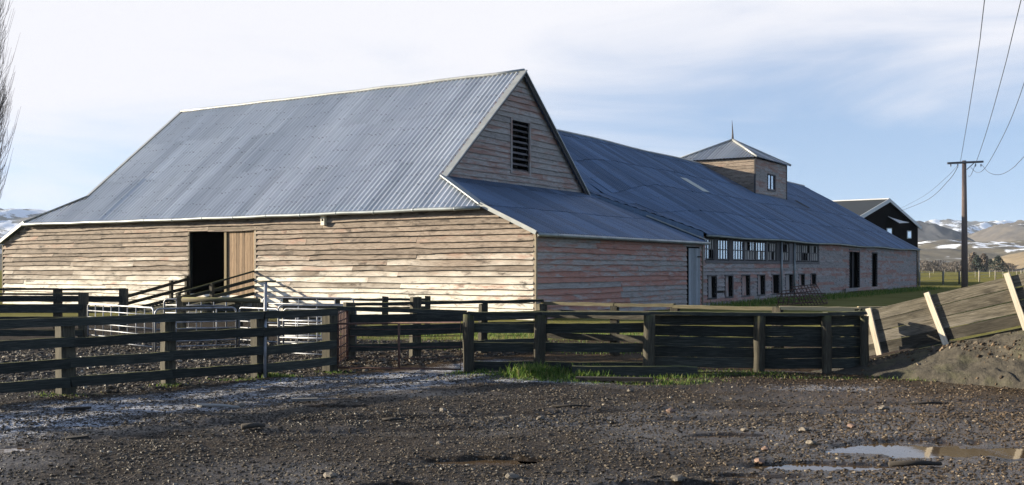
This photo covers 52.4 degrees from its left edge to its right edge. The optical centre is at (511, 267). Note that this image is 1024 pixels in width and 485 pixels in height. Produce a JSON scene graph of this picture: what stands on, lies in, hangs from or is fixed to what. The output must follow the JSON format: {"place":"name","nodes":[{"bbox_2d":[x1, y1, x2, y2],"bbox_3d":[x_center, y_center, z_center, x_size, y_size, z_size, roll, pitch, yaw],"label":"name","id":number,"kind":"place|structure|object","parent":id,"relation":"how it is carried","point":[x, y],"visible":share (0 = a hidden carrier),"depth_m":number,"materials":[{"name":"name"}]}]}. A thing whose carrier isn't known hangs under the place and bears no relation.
{"place":"outdoors","nodes":[
{"label":"outdoors","id":0,"kind":"place"},
{"bbox_2d":[0,244,3,269],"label":"hill","id":1,"kind":"structure","parent":0,"point":[1,256],"depth_m":804.66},
{"bbox_2d":[0,208,49,238],"bbox_3d":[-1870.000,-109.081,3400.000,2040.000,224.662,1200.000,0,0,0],"label":"mountain","id":2,"kind":"structure","parent":0,"point":[11,219],"depth_m":3169.31,"materials":[{"name":"white snow"}]},
{"bbox_2d":[0,270,1023,484],"bbox_3d":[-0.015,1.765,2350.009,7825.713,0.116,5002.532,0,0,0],"label":"ground","id":3,"kind":"structure","parent":0,"point":[950,282],"depth_m":11.73,"materials":[{"name":"gravel"}]},
{"bbox_2d":[0,0,20,197],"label":"bare poplar","id":4,"kind":"object","parent":3,"relation":"on","point":[2,102],"visible":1,"depth_m":71.10,"materials":[{"name":"brown plant"}]},
{"bbox_2d":[0,448,39,452],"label":"puddle","id":5,"kind":"object","parent":3,"relation":"on","point":[5,450],"visible":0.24,"depth_m":10.16,"materials":[{"name":"grey liquid"}]},
{"bbox_2d":[0,292,88,337],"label":"timber fence","id":6,"kind":"object","parent":3,"relation":"on","point":[82,305],"visible":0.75,"depth_m":24.85,"materials":[{"name":"black wood"}]},
{"bbox_2d":[0,288,127,328],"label":"timber fence","id":7,"kind":"object","parent":3,"relation":"on","point":[122,298],"visible":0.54,"depth_m":29.88,"materials":[{"name":"black wood"}]},
{"bbox_2d":[65,434,89,440],"bbox_3d":[-4.451,1.739,10.651,0.232,0.042,0.091,0,0,-29],"label":"board scrap","id":8,"kind":"object","parent":3,"relation":"on","point":[85,436],"visible":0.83,"depth_m":10.63,"materials":[{"name":"grey wood"}]},
{"bbox_2d":[64,406,90,410],"bbox_3d":[-5.244,1.697,12.550,0.297,0.040,0.091,0,0,-6],"label":"board scrap","id":9,"kind":"object","parent":3,"relation":"on","point":[77,408],"visible":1,"depth_m":12.51,"materials":[{"name":"wood"}]},
{"bbox_2d":[87,303,154,350],"bbox_3d":[-8.775,1.306,23.225,0.041,0.949,3.363,0,0,-45],"label":"metal hurdle","id":10,"kind":"object","parent":3,"relation":"on","point":[119,312],"visible":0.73,"depth_m":23.16,"materials":[{"name":"silver metal"}]},
{"bbox_2d":[0,308,337,394],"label":"timber fence","id":11,"kind":"object","parent":3,"relation":"on","point":[66,361],"visible":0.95,"depth_m":15.30,"materials":[{"name":"black wood"}]},
{"bbox_2d":[333,306,466,369],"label":"farm gate","id":12,"kind":"structure","parent":11,"relation":"attached to","point":[404,310],"depth_m":17.54,"materials":[{"name":"metal"}]},
{"bbox_2d":[117,270,253,313],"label":"loading ramp","id":13,"kind":"structure","parent":3,"relation":"on","point":[212,290],"depth_m":41.37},
{"bbox_2d":[163,298,226,327],"bbox_3d":[-8.050,1.280,26.399,1.788,1.001,0.041,0,0,13],"label":"metal hurdle","id":14,"kind":"object","parent":3,"relation":"on","point":[164,304],"visible":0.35,"depth_m":26.43,"materials":[{"name":"silver metal"}]},
{"bbox_2d":[154,307,236,351],"bbox_3d":[-6.800,1.315,22.399,1.741,0.931,0.041,0,0,-28],"label":"metal hurdle","id":15,"kind":"object","parent":3,"relation":"on","point":[196,328],"visible":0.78,"depth_m":22.42,"materials":[{"name":"silver metal"}]},
{"bbox_2d":[197,403,239,407],"bbox_3d":[-3.668,1.721,12.983,0.621,0.054,0.044,0,0,20],"label":"stick","id":16,"kind":"object","parent":3,"relation":"on","point":[213,405],"visible":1,"depth_m":12.98,"materials":[{"name":"grey wood"}]},
{"bbox_2d":[177,296,268,340],"bbox_3d":[-6.977,1.317,24.976,2.292,1.275,0.278,0,0,10],"label":"timber fence","id":17,"kind":"object","parent":3,"relation":"on","point":[180,304],"visible":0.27,"depth_m":24.91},
{"bbox_2d":[181,297,260,302],"bbox_3d":[-6.975,0.774,24.899,1.985,0.134,0.120,0,0,10],"label":"top log","id":18,"kind":"object","parent":17,"relation":"on","point":[219,299],"visible":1,"depth_m":24.86,"materials":[{"name":"beige wood"}]},
{"bbox_2d":[241,422,264,429],"bbox_3d":[-2.790,1.704,11.213,0.255,0.072,0.069,0,0,-21],"label":"stick","id":19,"kind":"object","parent":3,"relation":"on","point":[249,425],"visible":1,"depth_m":11.19,"materials":[{"name":"wood"}]},
{"bbox_2d":[238,307,279,346],"bbox_3d":[-5.440,1.315,22.351,1.446,0.930,0.041,0,0,40],"label":"metal hurdle","id":20,"kind":"object","parent":3,"relation":"on","point":[239,321],"visible":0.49,"depth_m":22.59,"materials":[{"name":"silver metal"}]},
{"bbox_2d":[257,280,275,377],"bbox_3d":[-3.894,1.026,16.364,0.292,1.657,0.340,0,0,0],"label":"steel pipe","id":21,"kind":"object","parent":3,"relation":"on","point":[265,338],"visible":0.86,"depth_m":16.33,"materials":[{"name":"grey metal"}]},
{"bbox_2d":[277,317,321,355],"bbox_3d":[-4.000,1.325,20.326,1.542,0.911,0.041,0,0,30],"label":"metal hurdle","id":22,"kind":"object","parent":3,"relation":"on","point":[279,337],"visible":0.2,"depth_m":20.44,"materials":[{"name":"silver metal"}]},
{"bbox_2d":[282,308,321,350],"bbox_3d":[-4.025,1.305,21.251,1.652,0.951,0.041,0,0,26],"label":"metal hurdle","id":23,"kind":"object","parent":3,"relation":"on","point":[295,323],"visible":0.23,"depth_m":21.43,"materials":[{"name":"silver metal"}]},
{"bbox_2d":[291,398,318,400],"bbox_3d":[-2.678,1.702,13.449,0.353,0.041,0.091,0,0,6],"label":"board scrap","id":24,"kind":"object","parent":3,"relation":"on","point":[304,399],"visible":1,"depth_m":13.41,"materials":[{"name":"grey wood"}]},
{"bbox_2d":[262,297,353,334],"bbox_3d":[-5.100,1.254,25.950,2.542,1.051,0.041,0,0,16],"label":"metal hurdle","id":25,"kind":"object","parent":3,"relation":"on","point":[316,298],"visible":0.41,"depth_m":25.96,"materials":[{"name":"silver metal"}]},
{"bbox_2d":[278,304,356,343],"bbox_3d":[-4.400,1.305,23.449,1.866,0.950,0.040,0,0,9],"label":"metal hurdle","id":26,"kind":"object","parent":3,"relation":"on","point":[297,305],"visible":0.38,"depth_m":23.48,"materials":[{"name":"silver metal"}]},
{"bbox_2d":[323,472,337,477],"bbox_3d":[-1.517,1.738,8.684,0.139,0.070,0.089,0,0,25],"label":"stone","id":27,"kind":"object","parent":3,"relation":"on","point":[330,474],"visible":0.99,"depth_m":8.65,"materials":[{"name":"beige stone"}]},
{"bbox_2d":[338,311,347,362],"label":"metal hurdle","id":28,"kind":"object","parent":3,"relation":"on","point":[343,340],"visible":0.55,"depth_m":19.04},
{"bbox_2d":[283,296,430,335],"bbox_3d":[-4.111,1.355,27.206,4.017,1.256,0.350,0,0,9],"label":"timber fence","id":29,"kind":"object","parent":3,"relation":"on","point":[382,299],"visible":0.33,"depth_m":27.16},
{"bbox_2d":[382,417,404,420],"bbox_3d":[-1.360,1.736,11.927,0.263,0.046,0.041,0,0,-5],"label":"stick","id":30,"kind":"object","parent":3,"relation":"on","point":[390,418],"visible":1,"depth_m":11.91,"materials":[{"name":"wood"}]},
{"bbox_2d":[343,297,546,359],"bbox_3d":[-1.222,1.269,20.861,4.477,1.396,0.278,0,0,-29],"label":"timber fence","id":31,"kind":"object","parent":3,"relation":"on","point":[413,303],"visible":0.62,"depth_m":20.44,"materials":[{"name":"black wood"}]},
{"bbox_2d":[0,69,920,319],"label":"wool shed","id":32,"kind":"structure","parent":3,"relation":"on","point":[494,186],"depth_m":44.50,"materials":[{"name":"metal"}]},
{"bbox_2d":[224,230,253,295],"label":"door","id":33,"kind":"structure","parent":32,"relation":"in","point":[238,245],"depth_m":42.36,"materials":[{"name":"beige wood"}]},
{"bbox_2d":[321,216,326,224],"bbox_3d":[-7.191,-1.809,39.669,0.220,0.370,0.220,0,0,32],"label":"nest box","id":34,"kind":"object","parent":32,"relation":"attached to","point":[323,220],"visible":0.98,"depth_m":39.60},
{"bbox_2d":[688,248,700,304],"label":"door","id":35,"kind":"structure","parent":32,"relation":"in","point":[694,256],"depth_m":46.29,"materials":[{"name":"grey metal"}]},
{"bbox_2d":[706,239,713,259],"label":"window","id":36,"kind":"structure","parent":32,"relation":"in","point":[708,247],"depth_m":48.32,"materials":[{"name":"white glass"}]},
{"bbox_2d":[718,239,728,259],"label":"window","id":37,"kind":"structure","parent":32,"relation":"in","point":[723,245],"depth_m":49.93,"materials":[{"name":"white glass"}]},
{"bbox_2d":[734,240,743,259],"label":"window","id":38,"kind":"structure","parent":32,"relation":"in","point":[738,245],"depth_m":51.58,"materials":[{"name":"white glass"}]},
{"bbox_2d":[745,241,754,259],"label":"window","id":39,"kind":"structure","parent":32,"relation":"in","point":[749,254],"depth_m":53.05,"materials":[{"name":"grey glass"}]},
{"bbox_2d":[756,242,765,259],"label":"window","id":40,"kind":"structure","parent":32,"relation":"in","point":[760,246],"depth_m":54.43,"materials":[{"name":"white glass"}]},
{"bbox_2d":[768,243,775,260],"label":"window","id":41,"kind":"structure","parent":32,"relation":"in","point":[772,246],"depth_m":55.95,"materials":[{"name":"grey glass"}]},
{"bbox_2d":[783,244,788,260],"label":"window","id":42,"kind":"structure","parent":32,"relation":"in","point":[785,254],"depth_m":58.13,"materials":[{"name":"grey glass"}]},
{"bbox_2d":[796,244,801,260],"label":"window","id":43,"kind":"structure","parent":32,"relation":"in","point":[798,247],"depth_m":60.04,"materials":[{"name":"glass"}]},
{"bbox_2d":[802,245,809,260],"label":"window","id":44,"kind":"structure","parent":32,"relation":"in","point":[804,247],"depth_m":61.18,"materials":[{"name":"grey glass"}]},
{"bbox_2d":[811,245,817,260],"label":"window","id":45,"kind":"structure","parent":32,"relation":"in","point":[814,256],"depth_m":62.56,"materials":[{"name":"grey glass"}]},
{"bbox_2d":[849,249,859,292],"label":"doorway","id":46,"kind":"structure","parent":32,"relation":"in","point":[849,249],"depth_m":71.26,"materials":[{"name":"black wood"}]},
{"bbox_2d":[871,252,877,290],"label":"doorway","id":47,"kind":"structure","parent":32,"relation":"in","point":[872,252],"depth_m":75.87,"materials":[{"name":"black wood"}]},
{"bbox_2d":[13,285,944,405],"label":"grass","id":48,"kind":"structure","parent":3,"relation":"on","point":[541,372],"depth_m":17.01,"materials":[{"name":"green plant"}]},
{"bbox_2d":[434,460,536,465],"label":"puddle","id":49,"kind":"object","parent":3,"relation":"on","point":[494,462],"visible":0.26,"depth_m":9.48,"materials":[{"name":"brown liquid"}]},
{"bbox_2d":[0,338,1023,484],"bbox_3d":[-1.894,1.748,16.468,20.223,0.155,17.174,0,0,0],"label":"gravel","id":50,"kind":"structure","parent":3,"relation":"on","point":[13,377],"depth_m":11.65,"materials":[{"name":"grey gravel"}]},
{"bbox_2d":[505,472,518,478],"bbox_3d":[0.002,1.726,8.611,0.120,0.061,0.102,0,0,2],"label":"stone","id":51,"kind":"object","parent":3,"relation":"on","point":[512,475],"visible":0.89,"depth_m":8.58,"materials":[{"name":"beige stone"}]},
{"bbox_2d":[463,311,654,372],"bbox_3d":[0.784,1.348,17.437,3.228,1.233,0.261,0,0,1],"label":"timber fence","id":52,"kind":"object","parent":3,"relation":"on","point":[539,328],"visible":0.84,"depth_m":17.50,"materials":[{"name":"black wood"}]},
{"bbox_2d":[551,404,590,406],"bbox_3d":[0.746,1.738,13.083,0.501,0.039,0.027,0,0,-3],"label":"stick","id":53,"kind":"object","parent":3,"relation":"on","point":[569,405],"visible":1,"depth_m":13.07,"materials":[{"name":"brown wood"}]},
{"bbox_2d":[575,376,652,381],"bbox_3d":[1.575,1.717,16.076,1.177,0.061,0.165,0,0,12],"label":"fallen plank","id":54,"kind":"object","parent":3,"relation":"on","point":[602,378],"visible":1,"depth_m":16.01,"materials":[{"name":"brown wood"}]},
{"bbox_2d":[572,365,697,376],"bbox_3d":[1.990,1.680,16.914,2.024,0.173,0.191,0,0,4],"label":"timber sleeper","id":55,"kind":"object","parent":3,"relation":"on","point":[630,371],"visible":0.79,"depth_m":16.82,"materials":[{"name":"brown wood"}]},
{"bbox_2d":[541,302,780,356],"bbox_3d":[2.796,1.335,20.710,5.212,1.268,0.251,0,0,31],"label":"timber fence","id":56,"kind":"object","parent":3,"relation":"on","point":[614,337],"visible":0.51,"depth_m":21.12,"materials":[{"name":"brown wood"}]},
{"bbox_2d":[666,408,675,412],"bbox_3d":[1.927,1.727,12.595,0.133,0.072,0.102,0,0,-12],"label":"stone","id":57,"kind":"object","parent":3,"relation":"on","point":[669,410],"visible":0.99,"depth_m":12.56,"materials":[{"name":"beige stone"}]},
{"bbox_2d":[670,474,685,481],"bbox_3d":[1.363,1.723,8.526,0.124,0.062,0.096,0,0,-44],"label":"stone","id":58,"kind":"object","parent":3,"relation":"on","point":[678,477],"visible":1,"depth_m":8.49,"materials":[{"name":"beige stone"}]},
{"bbox_2d":[696,436,736,437],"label":"puddle","id":59,"kind":"object","parent":3,"relation":"on","point":[712,436],"visible":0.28,"depth_m":10.95,"materials":[{"name":"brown liquid"}]},
{"bbox_2d":[648,311,868,373],"bbox_3d":[4.140,1.346,17.487,3.749,1.238,0.470,0,0,2],"label":"timber fence","id":60,"kind":"object","parent":3,"relation":"on","point":[834,332],"visible":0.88,"depth_m":17.49,"materials":[{"name":"black wood"}]},
{"bbox_2d":[754,458,764,463],"bbox_3d":[2.218,1.741,9.351,0.107,0.059,0.098,0,0,37],"label":"stone","id":61,"kind":"object","parent":3,"relation":"on","point":[759,461],"visible":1,"depth_m":9.32,"materials":[{"name":"beige stone"}]},
{"bbox_2d":[518,443,1023,478],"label":"puddle","id":62,"kind":"object","parent":3,"relation":"on","point":[899,450],"visible":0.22,"depth_m":10.00,"materials":[{"name":"grey liquid"}]},
{"bbox_2d":[777,286,816,305],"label":"steel grid panel","id":63,"kind":"object","parent":3,"relation":"on","point":[796,296],"visible":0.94,"depth_m":48.17,"materials":[{"name":"metal"}]},
{"bbox_2d":[777,293,827,302],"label":"steel grid panel","id":64,"kind":"object","parent":3,"relation":"on","point":[802,296],"visible":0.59,"depth_m":49.33,"materials":[{"name":"metal"}]},
{"bbox_2d":[799,427,808,430],"bbox_3d":[3.119,1.729,11.106,0.084,0.059,0.108,0,0,-24],"label":"stone","id":65,"kind":"object","parent":3,"relation":"on","point":[804,428],"visible":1,"depth_m":11.08,"materials":[{"name":"beige stone"}]},
{"bbox_2d":[791,284,827,305],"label":"steel grid panel","id":66,"kind":"object","parent":3,"relation":"on","point":[808,294],"visible":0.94,"depth_m":48.46,"materials":[{"name":"metal"}]},
{"bbox_2d":[805,440,816,443],"bbox_3d":[2.970,1.734,10.327,0.108,0.054,0.075,0,0,46],"label":"stone","id":67,"kind":"object","parent":3,"relation":"on","point":[810,442],"visible":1,"depth_m":10.30,"materials":[{"name":"beige stone"}]},
{"bbox_2d":[847,424,856,427],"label":"stone","id":68,"kind":"object","parent":3,"relation":"on","point":[851,425],"visible":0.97,"depth_m":11.23,"materials":[{"name":"beige stone"}]},
{"bbox_2d":[775,306,949,357],"bbox_3d":[6.445,1.336,19.180,3.103,1.260,0.181,0,0,8],"label":"timber fence","id":69,"kind":"object","parent":3,"relation":"on","point":[857,308],"visible":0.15,"depth_m":19.18,"materials":[{"name":"wood"}]},
{"bbox_2d":[832,198,921,282],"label":"black shed","id":70,"kind":"structure","parent":3,"relation":"on","point":[889,215],"depth_m":112.95,"materials":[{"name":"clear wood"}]},
{"bbox_2d":[907,231,910,238],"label":"window","id":71,"kind":"structure","parent":70,"relation":"in","point":[908,232],"depth_m":117.46,"materials":[{"name":"white glass"}]},
{"bbox_2d":[878,405,888,409],"bbox_3d":[4.594,1.732,12.838,0.123,0.078,0.096,0,0,5],"label":"stone","id":72,"kind":"object","parent":3,"relation":"on","point":[883,407],"visible":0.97,"depth_m":12.81,"materials":[{"name":"beige stone"}]},
{"bbox_2d":[888,460,941,466],"bbox_3d":[3.528,1.712,9.095,0.462,0.059,0.054,0,0,0],"label":"stick","id":73,"kind":"object","parent":3,"relation":"on","point":[906,463],"visible":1,"depth_m":9.08,"materials":[{"name":"grey wood"}]},
{"bbox_2d":[811,330,1023,388],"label":"earth bank","id":74,"kind":"structure","parent":3,"relation":"on","point":[954,365],"depth_m":16.24,"materials":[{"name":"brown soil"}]},
{"bbox_2d":[864,272,1023,359],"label":"race wall","id":75,"kind":"structure","parent":74,"relation":"on","point":[882,318],"depth_m":17.05,"materials":[{"name":"brown wood"}]},
{"bbox_2d":[920,260,933,271],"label":"bare tree","id":76,"kind":"object","parent":3,"relation":"on","point":[922,262],"visible":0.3,"depth_m":480.79,"materials":[{"name":"brown plant"}]},
{"bbox_2d":[907,401,948,404],"bbox_3d":[5.340,1.737,13.345,0.551,0.043,0.031,0,0,-3],"label":"stick","id":77,"kind":"object","parent":3,"relation":"on","point":[914,403],"visible":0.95,"depth_m":13.33,"materials":[{"name":"wood"}]},
{"bbox_2d":[920,261,941,271],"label":"bare tree","id":78,"kind":"object","parent":3,"relation":"on","point":[925,266],"visible":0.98,"depth_m":458.07,"materials":[{"name":"brown plant"}]},
{"bbox_2d":[928,260,948,271],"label":"bare tree","id":79,"kind":"object","parent":3,"relation":"on","point":[940,261],"visible":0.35,"depth_m":494.66,"materials":[{"name":"brown plant"}]},
{"bbox_2d":[937,262,955,271],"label":"bare tree","id":80,"kind":"object","parent":3,"relation":"on","point":[943,264],"visible":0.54,"depth_m":472.27,"materials":[{"name":"brown plant"}]},
{"bbox_2d":[945,261,960,271],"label":"bare tree","id":81,"kind":"object","parent":3,"relation":"on","point":[957,269],"visible":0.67,"depth_m":449.20,"materials":[{"name":"brown plant"}]},
{"bbox_2d":[947,160,983,287],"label":"power pole","id":82,"kind":"object","parent":3,"relation":"on","point":[964,258],"visible":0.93,"depth_m":65.86,"materials":[{"name":"wood"}]},
{"bbox_2d":[901,167,957,210],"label":"power line","id":83,"kind":"object","parent":82,"relation":"attached to","point":[938,191],"visible":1,"depth_m":81.06,"materials":[{"name":"metal"}]},
{"bbox_2d":[960,0,984,161],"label":"power line","id":84,"kind":"object","parent":82,"relation":"attached to","point":[975,71],"visible":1,"depth_m":38.91,"materials":[{"name":"metal"}]},
{"bbox_2d":[969,0,1020,176],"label":"power line","id":85,"kind":"object","parent":82,"relation":"attached to","point":[1001,79],"visible":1,"depth_m":38.45,"materials":[{"name":"metal"}]},
{"bbox_2d":[976,83,1023,172],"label":"power line","id":86,"kind":"object","parent":82,"relation":"attached to","point":[1005,130],"visible":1,"depth_m":48.07,"materials":[{"name":"metal"}]},
{"bbox_2d":[959,263,976,271],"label":"bare tree","id":87,"kind":"object","parent":3,"relation":"on","point":[973,266],"visible":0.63,"depth_m":439.40,"materials":[{"name":"brown plant"}]},
{"bbox_2d":[920,270,1023,286],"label":"paddock fence","id":88,"kind":"object","parent":3,"relation":"on","point":[959,279],"visible":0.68,"depth_m":110.58,"materials":[{"name":"wood"}]},
{"bbox_2d":[968,252,976,271],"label":"bare poplar","id":89,"kind":"object","parent":3,"relation":"on","point":[971,256],"visible":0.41,"depth_m":467.44,"materials":[{"name":"brown plant"}]},
{"bbox_2d":[929,271,1016,277],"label":"paddock fence","id":90,"kind":"object","parent":3,"relation":"on","point":[975,274],"visible":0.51,"depth_m":192.90,"materials":[{"name":"wood"}]},
{"bbox_2d":[968,255,988,270],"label":"conifer","id":91,"kind":"object","parent":3,"relation":"on","point":[977,260],"visible":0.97,"depth_m":439.03,"materials":[{"name":"green plant"}]},
{"bbox_2d":[979,253,988,271],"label":"bare poplar","id":92,"kind":"object","parent":3,"relation":"on","point":[984,259],"visible":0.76,"depth_m":444.02,"materials":[{"name":"brown plant"}]},
{"bbox_2d":[988,259,995,268],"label":"conifer","id":93,"kind":"object","parent":3,"relation":"on","point":[990,262],"visible":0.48,"depth_m":490.21,"materials":[{"name":"green plant"}]},
{"bbox_2d":[988,255,1011,271],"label":"conifer","id":94,"kind":"object","parent":3,"relation":"on","point":[999,260],"visible":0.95,"depth_m":453.04,"materials":[{"name":"green plant"}]},
{"bbox_2d":[999,263,1015,270],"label":"bare tree","id":95,"kind":"object","parent":3,"relation":"on","point":[1011,266],"visible":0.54,"depth_m":462.75,"materials":[{"name":"brown plant"}]},
{"bbox_2d":[0,0,1023,221],"label":"sky","id":96,"kind":"structure","parent":0,"point":[862,99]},
{"bbox_2d":[916,221,973,241],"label":"dark hill","id":97,"kind":"structure","parent":0,"point":[931,232],"depth_m":1743.23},
{"bbox_2d":[924,219,1013,233],"bbox_3d":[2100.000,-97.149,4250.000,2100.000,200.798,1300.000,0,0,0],"label":"snowy range","id":98,"kind":"structure","parent":0,"point":[974,226],"depth_m":4109.01,"materials":[{"name":"white snow"}]},
{"bbox_2d":[918,239,1023,267],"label":"foothills","id":99,"kind":"structure","parent":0,"point":[947,250],"depth_m":960.77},
{"bbox_2d":[959,252,1023,271],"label":"tan knoll","id":100,"kind":"structure","parent":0,"point":[1017,259],"depth_m":484.73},
{"bbox_2d":[968,220,1023,241],"bbox_3d":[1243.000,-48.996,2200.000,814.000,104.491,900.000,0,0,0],"label":"brown hill","id":101,"kind":"structure","parent":0,"point":[1008,232],"depth_m":2150.30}
]}

